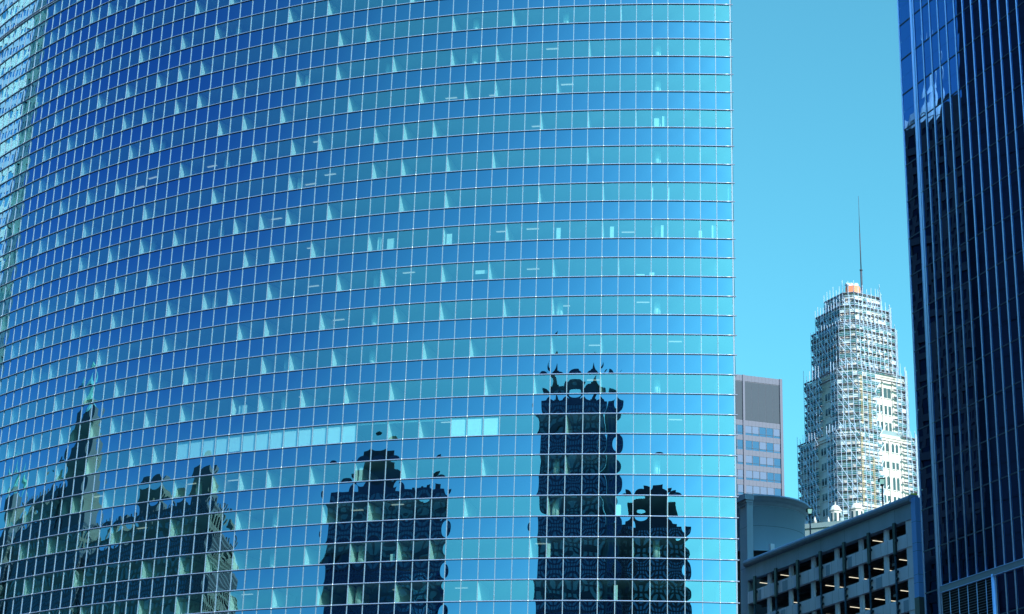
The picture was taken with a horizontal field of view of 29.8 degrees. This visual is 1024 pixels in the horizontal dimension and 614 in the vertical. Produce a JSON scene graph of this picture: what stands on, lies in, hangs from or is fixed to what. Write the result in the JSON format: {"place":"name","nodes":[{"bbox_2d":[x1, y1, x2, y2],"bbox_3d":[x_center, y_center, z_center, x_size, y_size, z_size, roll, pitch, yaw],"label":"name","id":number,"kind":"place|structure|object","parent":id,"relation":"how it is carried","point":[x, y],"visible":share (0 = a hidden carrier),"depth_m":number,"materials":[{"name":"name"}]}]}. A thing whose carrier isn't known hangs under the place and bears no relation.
{"place":"outdoors","nodes":[
{"label":"outdoors","id":0,"kind":"place"},
{"bbox_2d":[0,0,739,613],"bbox_3d":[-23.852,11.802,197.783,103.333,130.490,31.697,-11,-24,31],"label":"glass tower","id":1,"kind":"structure","parent":0,"point":[366,306],"depth_m":181.98,"materials":[{"name":"blue-green reflective glass"},{"name":"metal mullions"}]},
{"bbox_2d":[0,0,30,205],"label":"window","id":2,"kind":"structure","parent":1,"relation":"in","point":[15,6],"depth_m":221.92,"materials":[{"name":"blue glass"}]},
{"bbox_2d":[735,374,784,495],"bbox_3d":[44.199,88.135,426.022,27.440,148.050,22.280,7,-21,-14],"label":"office tower","id":3,"kind":"structure","parent":0,"point":[759,442],"depth_m":438.68,"materials":[{"name":"grey concrete"}]},
{"bbox_2d":[737,425,742,434],"bbox_3d":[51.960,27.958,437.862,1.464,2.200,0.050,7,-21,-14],"label":"window","id":4,"kind":"structure","parent":3,"relation":"in","point":[739,427],"depth_m":437.90,"materials":[{"name":"blue glass"}]},
{"bbox_2d":[738,469,743,478],"bbox_3d":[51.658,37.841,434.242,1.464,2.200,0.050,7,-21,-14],"label":"window","id":5,"kind":"structure","parent":3,"relation":"in","point":[740,472],"depth_m":434.28,"materials":[{"name":"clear glass"}]},
{"bbox_2d":[738,485,743,493],"bbox_3d":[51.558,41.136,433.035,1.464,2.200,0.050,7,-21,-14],"label":"window","id":6,"kind":"structure","parent":3,"relation":"in","point":[740,487],"depth_m":433.01,"materials":[{"name":"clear glass"}]},
{"bbox_2d":[745,426,751,435],"bbox_3d":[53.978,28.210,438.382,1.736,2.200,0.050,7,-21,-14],"label":"window","id":7,"kind":"structure","parent":3,"relation":"in","point":[748,429],"depth_m":438.43,"materials":[{"name":"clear glass"}]},
{"bbox_2d":[746,441,751,449],"bbox_3d":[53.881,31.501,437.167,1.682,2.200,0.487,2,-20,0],"label":"window","id":8,"kind":"structure","parent":3,"relation":"in","point":[748,443],"depth_m":437.15,"materials":[{"name":"blue glass"}]},
{"bbox_2d":[746,455,752,464],"bbox_3d":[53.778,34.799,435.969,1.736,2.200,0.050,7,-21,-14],"label":"window","id":9,"kind":"structure","parent":3,"relation":"in","point":[749,460],"depth_m":435.98,"materials":[{"name":"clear glass"}]},
{"bbox_2d":[746,470,752,479],"bbox_3d":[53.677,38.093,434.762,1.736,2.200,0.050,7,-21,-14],"label":"window","id":10,"kind":"structure","parent":3,"relation":"in","point":[749,474],"depth_m":434.81,"materials":[{"name":"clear glass"}]},
{"bbox_2d":[746,485,752,493],"bbox_3d":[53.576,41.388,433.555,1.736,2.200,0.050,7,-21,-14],"label":"window","id":11,"kind":"structure","parent":3,"relation":"in","point":[749,489],"depth_m":433.64,"materials":[{"name":"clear glass"}]},
{"bbox_2d":[752,426,758,435],"bbox_3d":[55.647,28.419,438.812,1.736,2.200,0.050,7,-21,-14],"label":"window","id":12,"kind":"structure","parent":3,"relation":"in","point":[755,430],"depth_m":438.76,"materials":[{"name":"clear glass"}]},
{"bbox_2d":[752,441,758,450],"bbox_3d":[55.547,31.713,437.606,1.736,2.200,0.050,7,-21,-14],"label":"window","id":13,"kind":"structure","parent":3,"relation":"in","point":[755,444],"depth_m":437.58,"materials":[{"name":"blue glass"}]},
{"bbox_2d":[753,456,759,465],"bbox_3d":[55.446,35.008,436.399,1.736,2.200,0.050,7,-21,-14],"label":"window","id":14,"kind":"structure","parent":3,"relation":"in","point":[756,460],"depth_m":436.41,"materials":[{"name":"blue glass"}]},
{"bbox_2d":[753,471,759,480],"bbox_3d":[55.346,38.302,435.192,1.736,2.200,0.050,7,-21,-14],"label":"window","id":15,"kind":"structure","parent":3,"relation":"in","point":[756,475],"depth_m":435.24,"materials":[{"name":"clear glass"}]},
{"bbox_2d":[753,486,759,493],"bbox_3d":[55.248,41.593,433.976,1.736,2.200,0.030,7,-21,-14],"label":"window","id":16,"kind":"structure","parent":3,"relation":"in","point":[756,490],"depth_m":434.07,"materials":[{"name":"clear glass"}]},
{"bbox_2d":[759,427,765,436],"bbox_3d":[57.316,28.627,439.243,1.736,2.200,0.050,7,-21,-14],"label":"window","id":17,"kind":"structure","parent":3,"relation":"in","point":[762,431],"depth_m":439.29,"materials":[{"name":"blue glass"}]},
{"bbox_2d":[760,442,766,451],"bbox_3d":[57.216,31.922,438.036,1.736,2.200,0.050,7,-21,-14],"label":"window","id":18,"kind":"structure","parent":3,"relation":"in","point":[763,448],"depth_m":438.01,"materials":[{"name":"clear glass"}]},
{"bbox_2d":[760,457,766,466],"bbox_3d":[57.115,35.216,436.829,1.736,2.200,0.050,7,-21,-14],"label":"window","id":19,"kind":"structure","parent":3,"relation":"in","point":[763,460],"depth_m":436.83,"materials":[{"name":"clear glass"}]},
{"bbox_2d":[760,472,766,481],"bbox_3d":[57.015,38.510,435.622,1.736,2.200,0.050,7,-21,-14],"label":"window","id":20,"kind":"structure","parent":3,"relation":"in","point":[763,475],"depth_m":435.66,"materials":[{"name":"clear glass"}]},
{"bbox_2d":[766,428,772,437],"bbox_3d":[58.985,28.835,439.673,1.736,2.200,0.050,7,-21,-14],"label":"window","id":21,"kind":"structure","parent":3,"relation":"in","point":[769,431],"depth_m":439.72,"materials":[{"name":"blue glass"}]},
{"bbox_2d":[767,443,773,452],"bbox_3d":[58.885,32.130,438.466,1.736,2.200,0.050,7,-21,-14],"label":"window","id":22,"kind":"structure","parent":3,"relation":"in","point":[770,448],"depth_m":438.43,"materials":[{"name":"blue glass"}]},
{"bbox_2d":[767,458,773,467],"bbox_3d":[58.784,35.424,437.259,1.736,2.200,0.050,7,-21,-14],"label":"window","id":23,"kind":"structure","parent":3,"relation":"in","point":[770,461],"depth_m":437.26,"materials":[{"name":"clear glass"}]},
{"bbox_2d":[767,473,773,482],"bbox_3d":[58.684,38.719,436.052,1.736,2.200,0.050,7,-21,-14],"label":"window","id":24,"kind":"structure","parent":3,"relation":"in","point":[770,476],"depth_m":436.09,"materials":[{"name":"blue glass"}]},
{"bbox_2d":[774,429,779,438],"bbox_3d":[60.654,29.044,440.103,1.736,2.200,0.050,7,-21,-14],"label":"window","id":25,"kind":"structure","parent":3,"relation":"in","point":[776,431],"depth_m":440.15,"materials":[{"name":"blue glass"}]},
{"bbox_2d":[774,444,780,453],"bbox_3d":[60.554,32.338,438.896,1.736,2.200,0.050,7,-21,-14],"label":"window","id":26,"kind":"structure","parent":3,"relation":"in","point":[777,447],"depth_m":438.97,"materials":[{"name":"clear glass"}]},
{"bbox_2d":[774,458,780,467],"bbox_3d":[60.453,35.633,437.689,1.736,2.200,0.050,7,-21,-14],"label":"window","id":27,"kind":"structure","parent":3,"relation":"in","point":[777,462],"depth_m":437.69,"materials":[{"name":"blue glass"}]},
{"bbox_2d":[774,473,780,482],"bbox_3d":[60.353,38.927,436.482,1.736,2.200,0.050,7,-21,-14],"label":"window","id":28,"kind":"structure","parent":3,"relation":"in","point":[777,477],"depth_m":436.51,"materials":[{"name":"blue glass"}]},
{"bbox_2d":[737,493,809,613],"bbox_3d":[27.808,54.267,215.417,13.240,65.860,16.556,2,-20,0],"label":"stair tower","id":29,"kind":"structure","parent":0,"point":[766,523],"depth_m":221.41,"materials":[{"name":"concrete"}]},
{"bbox_2d":[731,0,922,499],"label":"sky","id":30,"kind":"structure","parent":0,"point":[817,123],"materials":[{"name":"blue"}]},
{"bbox_2d":[743,495,924,613],"bbox_3d":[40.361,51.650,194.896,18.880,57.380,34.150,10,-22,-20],"label":"parking garage","id":31,"kind":"structure","parent":0,"point":[870,562],"depth_m":196.78,"materials":[{"name":"concrete"}]},
{"bbox_2d":[806,508,811,533],"bbox_3d":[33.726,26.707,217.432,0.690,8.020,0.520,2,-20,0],"label":"roof lamp","id":32,"kind":"object","parent":31,"relation":"on","point":[809,510],"visible":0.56,"depth_m":218.44,"materials":[{"name":"white metal"}]},
{"bbox_2d":[878,478,884,505],"bbox_3d":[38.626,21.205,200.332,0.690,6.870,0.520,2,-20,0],"label":"roof lamp","id":33,"kind":"object","parent":31,"relation":"on","point":[881,481],"visible":0.56,"depth_m":201.18,"materials":[{"name":"metal"}]},
{"bbox_2d":[805,500,864,535],"bbox_3d":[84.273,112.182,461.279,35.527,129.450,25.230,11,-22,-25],"label":"turreted block","id":34,"kind":"structure","parent":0,"point":[836,514],"depth_m":471.05,"materials":[{"name":"grey stone"}]},
{"bbox_2d":[801,293,915,522],"bbox_3d":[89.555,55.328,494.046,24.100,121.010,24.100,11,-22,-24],"label":"stone tower","id":35,"kind":"structure","parent":34,"relation":"on","point":[893,448],"depth_m":494.11,"materials":[{"name":"white stone"}]},
{"bbox_2d":[845,283,859,292],"bbox_3d":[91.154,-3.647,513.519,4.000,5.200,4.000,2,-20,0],"label":"roof plant room","id":36,"kind":"object","parent":35,"relation":"on","point":[849,287],"visible":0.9,"depth_m":512.50,"materials":[{"name":"orange wood"}]},
{"bbox_2d":[797,280,919,523],"bbox_3d":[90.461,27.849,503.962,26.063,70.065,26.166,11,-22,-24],"label":"scaffolding","id":37,"kind":"object","parent":35,"relation":"attached to","point":[831,369],"visible":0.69,"depth_m":497.15,"materials":[{"name":"white"}]},
{"bbox_2d":[858,196,862,292],"bbox_3d":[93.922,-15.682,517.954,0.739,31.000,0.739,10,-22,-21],"label":"antenna mast","id":38,"kind":"object","parent":35,"relation":"on","point":[861,280],"visible":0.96,"depth_m":516.48,"materials":[{"name":"metal"}]},
{"bbox_2d":[897,0,1023,613],"bbox_3d":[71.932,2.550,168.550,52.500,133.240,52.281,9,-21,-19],"label":"dark glass tower","id":39,"kind":"structure","parent":0,"point":[962,77],"depth_m":176.45,"materials":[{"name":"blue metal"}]},
{"bbox_2d":[899,1,909,24],"bbox_3d":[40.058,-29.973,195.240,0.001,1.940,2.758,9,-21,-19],"label":"window","id":40,"kind":"structure","parent":39,"relation":"in","point":[904,12],"depth_m":195.55,"materials":[{"name":"blue glass"}]},
{"bbox_2d":[900,35,910,58],"bbox_3d":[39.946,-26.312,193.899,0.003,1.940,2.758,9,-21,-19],"label":"window","id":41,"kind":"structure","parent":39,"relation":"in","point":[905,45],"depth_m":194.22,"materials":[{"name":"blue glass"}]},
{"bbox_2d":[900,19,910,42],"bbox_3d":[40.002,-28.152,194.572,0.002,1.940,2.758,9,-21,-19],"label":"window","id":42,"kind":"structure","parent":39,"relation":"in","point":[905,32],"depth_m":194.86,"materials":[{"name":"blue glass"}]},
{"bbox_2d":[901,53,911,76],"bbox_3d":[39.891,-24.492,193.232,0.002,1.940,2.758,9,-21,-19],"label":"window","id":43,"kind":"structure","parent":39,"relation":"in","point":[906,64],"depth_m":193.51,"materials":[{"name":"blue glass"}]},
{"bbox_2d":[902,70,912,93],"bbox_3d":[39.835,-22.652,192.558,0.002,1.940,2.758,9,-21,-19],"label":"window","id":44,"kind":"structure","parent":39,"relation":"in","point":[907,81],"depth_m":192.88,"materials":[{"name":"blue glass"}]},
{"bbox_2d":[903,88,913,111],"bbox_3d":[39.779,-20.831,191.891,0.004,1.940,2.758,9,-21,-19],"label":"window","id":45,"kind":"structure","parent":39,"relation":"in","point":[908,98],"depth_m":192.19,"materials":[{"name":"blue glass"}]},
{"bbox_2d":[904,105,914,128],"bbox_3d":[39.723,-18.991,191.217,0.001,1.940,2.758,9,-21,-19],"label":"window","id":46,"kind":"structure","parent":39,"relation":"in","point":[909,116],"depth_m":191.51,"materials":[{"name":"blue glass"}]},
{"bbox_2d":[904,123,915,147],"bbox_3d":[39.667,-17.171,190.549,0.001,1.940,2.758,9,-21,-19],"label":"window","id":47,"kind":"structure","parent":39,"relation":"in","point":[910,136],"depth_m":190.84,"materials":[{"name":"black glass"}]},
{"bbox_2d":[905,141,916,164],"bbox_3d":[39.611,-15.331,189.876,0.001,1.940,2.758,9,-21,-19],"label":"window","id":48,"kind":"structure","parent":39,"relation":"in","point":[910,151],"depth_m":190.19,"materials":[{"name":"black glass"}]},
{"bbox_2d":[906,159,916,182],"bbox_3d":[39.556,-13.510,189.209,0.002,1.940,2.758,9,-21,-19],"label":"window","id":49,"kind":"structure","parent":39,"relation":"in","point":[911,169],"depth_m":189.49,"materials":[{"name":"black glass"}]},
{"bbox_2d":[907,177,917,200],"bbox_3d":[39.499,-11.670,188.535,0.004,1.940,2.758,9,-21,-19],"label":"window","id":50,"kind":"structure","parent":39,"relation":"in","point":[912,187],"depth_m":188.84,"materials":[{"name":"black glass"}]},
{"bbox_2d":[908,196,918,219],"bbox_3d":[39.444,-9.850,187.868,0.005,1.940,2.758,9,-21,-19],"label":"window","id":51,"kind":"structure","parent":39,"relation":"in","point":[913,205],"depth_m":188.15,"materials":[{"name":"black glass"}]},
{"bbox_2d":[909,214,919,237],"bbox_3d":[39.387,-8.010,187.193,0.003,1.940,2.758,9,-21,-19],"label":"window","id":52,"kind":"structure","parent":39,"relation":"in","point":[914,223],"depth_m":187.51,"materials":[{"name":"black glass"}]},
{"bbox_2d":[909,233,920,256],"bbox_3d":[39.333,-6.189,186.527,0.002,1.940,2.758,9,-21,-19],"label":"window","id":53,"kind":"structure","parent":39,"relation":"in","point":[915,242],"depth_m":186.83,"materials":[{"name":"black glass"}]},
{"bbox_2d":[910,251,921,274],"bbox_3d":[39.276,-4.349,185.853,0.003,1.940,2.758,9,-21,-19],"label":"window","id":54,"kind":"structure","parent":39,"relation":"in","point":[915,260],"depth_m":186.14,"materials":[{"name":"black glass"}]},
{"bbox_2d":[911,270,922,293],"bbox_3d":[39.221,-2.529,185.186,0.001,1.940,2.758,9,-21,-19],"label":"window","id":55,"kind":"structure","parent":39,"relation":"in","point":[916,280],"depth_m":185.46,"materials":[{"name":"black glass"}]},
{"bbox_2d":[912,288,923,311],"bbox_3d":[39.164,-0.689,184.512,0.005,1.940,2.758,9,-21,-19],"label":"window","id":56,"kind":"structure","parent":39,"relation":"in","point":[917,298],"depth_m":184.83,"materials":[{"name":"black glass"}]},
{"bbox_2d":[913,308,924,331],"bbox_3d":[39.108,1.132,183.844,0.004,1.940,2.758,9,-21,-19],"label":"window","id":57,"kind":"structure","parent":39,"relation":"in","point":[918,317],"depth_m":184.11,"materials":[{"name":"black glass"}]},
{"bbox_2d":[914,327,925,350],"bbox_3d":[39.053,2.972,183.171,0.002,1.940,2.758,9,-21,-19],"label":"window","id":58,"kind":"structure","parent":39,"relation":"in","point":[919,336],"depth_m":183.48,"materials":[{"name":"blue glass"}]},
{"bbox_2d":[915,365,926,389],"bbox_3d":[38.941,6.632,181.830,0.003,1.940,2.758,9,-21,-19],"label":"window","id":59,"kind":"structure","parent":39,"relation":"in","point":[921,374],"depth_m":182.14,"materials":[{"name":"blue glass"}]},
{"bbox_2d":[915,347,926,370],"bbox_3d":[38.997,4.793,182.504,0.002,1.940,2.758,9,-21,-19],"label":"window","id":60,"kind":"structure","parent":39,"relation":"in","point":[920,355],"depth_m":182.81,"materials":[{"name":"blue glass"}]},
{"bbox_2d":[916,386,927,409],"bbox_3d":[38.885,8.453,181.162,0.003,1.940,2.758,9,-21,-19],"label":"window","id":61,"kind":"structure","parent":39,"relation":"in","point":[922,394],"depth_m":181.43,"materials":[{"name":"blue glass"}]},
{"bbox_2d":[917,405,928,428],"bbox_3d":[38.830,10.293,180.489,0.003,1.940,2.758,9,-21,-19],"label":"window","id":62,"kind":"structure","parent":39,"relation":"in","point":[923,413],"depth_m":180.79,"materials":[{"name":"blue glass"}]},
{"bbox_2d":[918,426,929,449],"bbox_3d":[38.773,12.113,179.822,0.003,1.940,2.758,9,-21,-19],"label":"window","id":63,"kind":"structure","parent":39,"relation":"in","point":[923,434],"depth_m":180.11,"materials":[{"name":"blue glass"}]},
{"bbox_2d":[919,445,930,468],"bbox_3d":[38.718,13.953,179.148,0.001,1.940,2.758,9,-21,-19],"label":"window","id":64,"kind":"structure","parent":39,"relation":"in","point":[924,453],"depth_m":179.45,"materials":[{"name":"blue glass"}]},
{"bbox_2d":[920,466,931,489],"bbox_3d":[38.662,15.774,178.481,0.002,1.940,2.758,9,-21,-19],"label":"window","id":65,"kind":"structure","parent":39,"relation":"in","point":[925,474],"depth_m":178.75,"materials":[{"name":"blue glass"}]},
{"bbox_2d":[921,486,932,508],"bbox_3d":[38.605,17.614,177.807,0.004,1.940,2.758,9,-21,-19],"label":"window","id":66,"kind":"structure","parent":39,"relation":"in","point":[927,493],"depth_m":178.12,"materials":[{"name":"blue glass"}]},
{"bbox_2d":[922,507,933,530],"bbox_3d":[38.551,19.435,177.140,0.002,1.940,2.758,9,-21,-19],"label":"window","id":67,"kind":"structure","parent":39,"relation":"in","point":[928,514],"depth_m":177.40,"materials":[{"name":"blue glass"}]},
{"bbox_2d":[923,527,934,550],"bbox_3d":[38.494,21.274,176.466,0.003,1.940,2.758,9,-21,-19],"label":"window","id":68,"kind":"structure","parent":39,"relation":"in","point":[929,534],"depth_m":176.78,"materials":[{"name":"blue glass"}]},
{"bbox_2d":[925,569,936,591],"bbox_3d":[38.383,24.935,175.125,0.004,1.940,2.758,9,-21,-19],"label":"window","id":69,"kind":"structure","parent":39,"relation":"in","point":[930,576],"depth_m":175.42,"materials":[{"name":"blue glass"}]},
{"bbox_2d":[926,591,937,613],"bbox_3d":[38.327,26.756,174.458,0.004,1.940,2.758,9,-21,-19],"label":"window","id":70,"kind":"structure","parent":39,"relation":"in","point":[931,598],"depth_m":174.74,"materials":[{"name":"blue glass"}]},
{"bbox_2d":[924,549,939,571],"bbox_3d":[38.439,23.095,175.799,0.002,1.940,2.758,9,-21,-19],"label":"window","id":71,"kind":"structure","parent":39,"relation":"in","point":[929,556],"depth_m":176.09,"materials":[{"name":"blue glass"}]},
{"bbox_2d":[913,0,1023,584],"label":"window","id":72,"kind":"structure","parent":39,"relation":"in","point":[1015,204],"depth_m":176.84,"materials":[{"name":"blue glass"}]},
{"bbox_2d":[976,552,984,572],"bbox_3d":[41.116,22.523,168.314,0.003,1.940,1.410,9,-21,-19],"label":"window","id":73,"kind":"structure","parent":39,"relation":"in","point":[979,557],"depth_m":168.41,"materials":[{"name":"blue glass"}]},
{"bbox_2d":[983,505,991,528],"bbox_3d":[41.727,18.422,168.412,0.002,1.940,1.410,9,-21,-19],"label":"window","id":74,"kind":"structure","parent":39,"relation":"in","point":[986,510],"depth_m":168.50,"materials":[{"name":"blue glass"}]},
{"bbox_2d":[984,527,992,550],"bbox_3d":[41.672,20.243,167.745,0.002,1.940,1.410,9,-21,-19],"label":"window","id":75,"kind":"structure","parent":39,"relation":"in","point":[988,532],"depth_m":167.80,"materials":[{"name":"blue glass"}]},
{"bbox_2d":[985,549,993,569],"bbox_3d":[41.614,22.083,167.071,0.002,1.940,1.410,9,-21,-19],"label":"window","id":76,"kind":"structure","parent":39,"relation":"in","point":[989,554],"depth_m":167.18,"materials":[{"name":"blue glass"}]},
{"bbox_2d":[990,459,998,481],"bbox_3d":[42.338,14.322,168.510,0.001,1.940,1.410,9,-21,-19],"label":"window","id":77,"kind":"structure","parent":39,"relation":"in","point":[994,463],"depth_m":168.58,"materials":[{"name":"blue glass"}]},
{"bbox_2d":[991,480,999,503],"bbox_3d":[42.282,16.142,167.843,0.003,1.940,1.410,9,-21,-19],"label":"window","id":78,"kind":"structure","parent":39,"relation":"in","point":[995,494],"depth_m":167.92,"materials":[{"name":"blue glass"}]},
{"bbox_2d":[992,502,1000,524],"bbox_3d":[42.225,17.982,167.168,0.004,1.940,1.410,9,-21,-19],"label":"window","id":79,"kind":"structure","parent":39,"relation":"in","point":[996,510],"depth_m":167.25,"materials":[{"name":"blue glass"}]},
{"bbox_2d":[993,524,1002,547],"bbox_3d":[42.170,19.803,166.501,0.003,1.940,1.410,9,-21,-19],"label":"window","id":80,"kind":"structure","parent":39,"relation":"in","point":[997,529],"depth_m":166.57,"materials":[{"name":"blue glass"}]},
{"bbox_2d":[995,546,1003,566],"bbox_3d":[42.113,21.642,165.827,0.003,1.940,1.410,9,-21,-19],"label":"window","id":81,"kind":"structure","parent":39,"relation":"in","point":[999,561],"depth_m":165.92,"materials":[{"name":"blue glass"}]},
{"bbox_2d":[996,573,1004,591],"bbox_3d":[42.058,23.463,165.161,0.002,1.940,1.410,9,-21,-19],"label":"window","id":82,"kind":"structure","parent":39,"relation":"in","point":[1000,578],"depth_m":165.16,"materials":[{"name":"blue glass"}]},
{"bbox_2d":[996,412,1004,434],"bbox_3d":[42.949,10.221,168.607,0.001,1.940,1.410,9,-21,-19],"label":"window","id":83,"kind":"structure","parent":39,"relation":"in","point":[1000,419],"depth_m":168.70,"materials":[{"name":"blue glass"}]},
{"bbox_2d":[997,590,1006,613],"bbox_3d":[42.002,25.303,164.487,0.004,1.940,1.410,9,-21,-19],"label":"window","id":84,"kind":"structure","parent":39,"relation":"in","point":[1001,595],"depth_m":164.55,"materials":[{"name":"blue glass"}]},
{"bbox_2d":[998,434,1006,456],"bbox_3d":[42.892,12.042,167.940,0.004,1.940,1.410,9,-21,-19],"label":"window","id":85,"kind":"structure","parent":39,"relation":"in","point":[1002,451],"depth_m":168.00,"materials":[{"name":"blue glass"}]},
{"bbox_2d":[999,454,1007,477],"bbox_3d":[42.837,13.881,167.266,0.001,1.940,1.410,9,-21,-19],"label":"window","id":86,"kind":"structure","parent":39,"relation":"in","point":[1003,468],"depth_m":167.35,"materials":[{"name":"blue glass"}]},
{"bbox_2d":[1000,477,1008,500],"bbox_3d":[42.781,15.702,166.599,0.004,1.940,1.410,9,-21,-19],"label":"window","id":87,"kind":"structure","parent":39,"relation":"in","point":[1004,484],"depth_m":166.66,"materials":[{"name":"blue glass"}]},
{"bbox_2d":[1001,498,1010,521],"bbox_3d":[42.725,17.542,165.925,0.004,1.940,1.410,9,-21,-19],"label":"window","id":88,"kind":"structure","parent":39,"relation":"in","point":[1006,515],"depth_m":166.01,"materials":[{"name":"blue glass"}]},
{"bbox_2d":[1003,521,1011,544],"bbox_3d":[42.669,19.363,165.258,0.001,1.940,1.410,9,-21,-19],"label":"window","id":89,"kind":"structure","parent":39,"relation":"in","point":[1007,533],"depth_m":165.32,"materials":[{"name":"blue glass"}]},
{"bbox_2d":[1004,542,1012,563],"bbox_3d":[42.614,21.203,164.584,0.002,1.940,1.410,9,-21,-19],"label":"window","id":90,"kind":"structure","parent":39,"relation":"in","point":[1008,549],"depth_m":164.71,"materials":[{"name":"blue glass"}]},
{"bbox_2d":[1004,386,1012,409],"bbox_3d":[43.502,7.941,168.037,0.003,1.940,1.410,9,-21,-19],"label":"window","id":91,"kind":"structure","parent":39,"relation":"in","point":[1008,393],"depth_m":168.09,"materials":[{"name":"blue glass"}]},
{"bbox_2d":[1005,407,1014,430],"bbox_3d":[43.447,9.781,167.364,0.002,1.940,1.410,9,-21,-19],"label":"window","id":92,"kind":"structure","parent":39,"relation":"in","point":[1010,424],"depth_m":167.43,"materials":[{"name":"blue glass"}]},
{"bbox_2d":[1006,570,1014,588],"bbox_3d":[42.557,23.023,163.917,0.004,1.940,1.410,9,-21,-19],"label":"window","id":93,"kind":"structure","parent":39,"relation":"in","point":[1010,582],"depth_m":163.91,"materials":[{"name":"blue glass"}]},
{"bbox_2d":[1007,587,1015,610],"bbox_3d":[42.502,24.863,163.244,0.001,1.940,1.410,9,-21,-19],"label":"window","id":94,"kind":"structure","parent":39,"relation":"in","point":[1011,598],"depth_m":163.31,"materials":[{"name":"blue glass"}]},
{"bbox_2d":[1007,429,1015,452],"bbox_3d":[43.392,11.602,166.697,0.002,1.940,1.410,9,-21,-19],"label":"window","id":95,"kind":"structure","parent":39,"relation":"in","point":[1011,441],"depth_m":166.78,"materials":[{"name":"blue glass"}]},
{"bbox_2d":[1008,451,1016,473],"bbox_3d":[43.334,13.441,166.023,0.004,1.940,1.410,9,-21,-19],"label":"window","id":96,"kind":"structure","parent":39,"relation":"in","point":[1012,457],"depth_m":166.13,"materials":[{"name":"blue glass"}]},
{"bbox_2d":[1010,473,1018,496],"bbox_3d":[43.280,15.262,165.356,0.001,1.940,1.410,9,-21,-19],"label":"window","id":97,"kind":"structure","parent":39,"relation":"in","point":[1014,488],"depth_m":165.44,"materials":[{"name":"blue glass"}]},
{"bbox_2d":[1011,494,1019,517],"bbox_3d":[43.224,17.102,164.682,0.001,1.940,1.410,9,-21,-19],"label":"window","id":98,"kind":"structure","parent":39,"relation":"in","point":[1015,504],"depth_m":164.75,"materials":[{"name":"blue glass"}]},
{"bbox_2d":[1011,339,1019,362],"bbox_3d":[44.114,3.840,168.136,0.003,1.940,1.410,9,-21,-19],"label":"window","id":99,"kind":"structure","parent":39,"relation":"in","point":[1015,351],"depth_m":168.21,"materials":[{"name":"blue glass"}]},
{"bbox_2d":[1012,360,1020,383],"bbox_3d":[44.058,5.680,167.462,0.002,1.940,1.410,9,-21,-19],"label":"window","id":100,"kind":"structure","parent":39,"relation":"in","point":[1016,367],"depth_m":167.55,"materials":[{"name":"blue glass"}]},
{"bbox_2d":[1012,517,1021,540],"bbox_3d":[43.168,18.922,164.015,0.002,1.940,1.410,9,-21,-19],"label":"window","id":101,"kind":"structure","parent":39,"relation":"in","point":[1017,534],"depth_m":164.07,"materials":[{"name":"blue glass"}]},
{"bbox_2d":[1014,539,1022,560],"bbox_3d":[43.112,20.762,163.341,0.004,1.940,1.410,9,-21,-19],"label":"window","id":102,"kind":"structure","parent":39,"relation":"in","point":[1018,551],"depth_m":163.47,"materials":[{"name":"blue glass"}]},
{"bbox_2d":[1014,382,1022,405],"bbox_3d":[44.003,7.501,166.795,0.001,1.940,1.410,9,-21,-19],"label":"window","id":103,"kind":"structure","parent":39,"relation":"in","point":[1018,397],"depth_m":166.86,"materials":[{"name":"blue glass"}]},
{"bbox_2d":[1015,567,1023,585],"bbox_3d":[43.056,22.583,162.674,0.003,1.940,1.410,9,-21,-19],"label":"window","id":104,"kind":"structure","parent":39,"relation":"in","point":[1020,571],"depth_m":162.68,"materials":[{"name":"blue glass"}]},
{"bbox_2d":[1015,403,1023,426],"bbox_3d":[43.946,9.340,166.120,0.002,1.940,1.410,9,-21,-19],"label":"window","id":105,"kind":"structure","parent":39,"relation":"in","point":[1019,413],"depth_m":166.21,"materials":[{"name":"blue glass"}]},
{"bbox_2d":[1016,584,1023,607],"bbox_3d":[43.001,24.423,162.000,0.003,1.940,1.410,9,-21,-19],"label":"window","id":106,"kind":"structure","parent":39,"relation":"in","point":[1020,589],"depth_m":162.16,"materials":[{"name":"blue glass"}]},
{"bbox_2d":[1016,425,1023,448],"bbox_3d":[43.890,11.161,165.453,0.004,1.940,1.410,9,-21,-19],"label":"window","id":107,"kind":"structure","parent":39,"relation":"in","point":[1020,430],"depth_m":165.60,"materials":[{"name":"blue glass"}]},
{"bbox_2d":[1018,447,1023,469],"bbox_3d":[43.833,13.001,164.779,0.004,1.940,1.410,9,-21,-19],"label":"window","id":108,"kind":"structure","parent":39,"relation":"in","point":[1020,451],"depth_m":165.04,"materials":[{"name":"blue glass"}]},
{"bbox_2d":[1018,293,1023,315],"bbox_3d":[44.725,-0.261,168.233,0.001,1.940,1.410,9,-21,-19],"label":"window","id":109,"kind":"structure","parent":39,"relation":"in","point":[1020,298],"depth_m":168.43,"materials":[{"name":"blue glass"}]},
{"bbox_2d":[1019,470,1023,492],"bbox_3d":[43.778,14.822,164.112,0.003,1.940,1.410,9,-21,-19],"label":"window","id":110,"kind":"structure","parent":39,"relation":"in","point":[1021,474],"depth_m":164.43,"materials":[{"name":"blue glass"}]},
{"bbox_2d":[1019,315,1023,336],"bbox_3d":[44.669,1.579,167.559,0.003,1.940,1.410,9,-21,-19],"label":"window","id":111,"kind":"structure","parent":39,"relation":"in","point":[1021,319],"depth_m":167.88,"materials":[{"name":"blue glass"}]},
{"bbox_2d":[1020,337,1023,358],"bbox_3d":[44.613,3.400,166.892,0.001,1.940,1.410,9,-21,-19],"label":"window","id":112,"kind":"structure","parent":39,"relation":"in","point":[1021,339],"depth_m":167.31,"materials":[{"name":"blue glass"}]},
{"bbox_2d":[1021,492,1023,514],"bbox_3d":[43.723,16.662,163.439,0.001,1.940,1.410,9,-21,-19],"label":"window","id":113,"kind":"structure","parent":39,"relation":"in","point":[1022,494],"depth_m":163.91,"materials":[{"name":"blue glass"}]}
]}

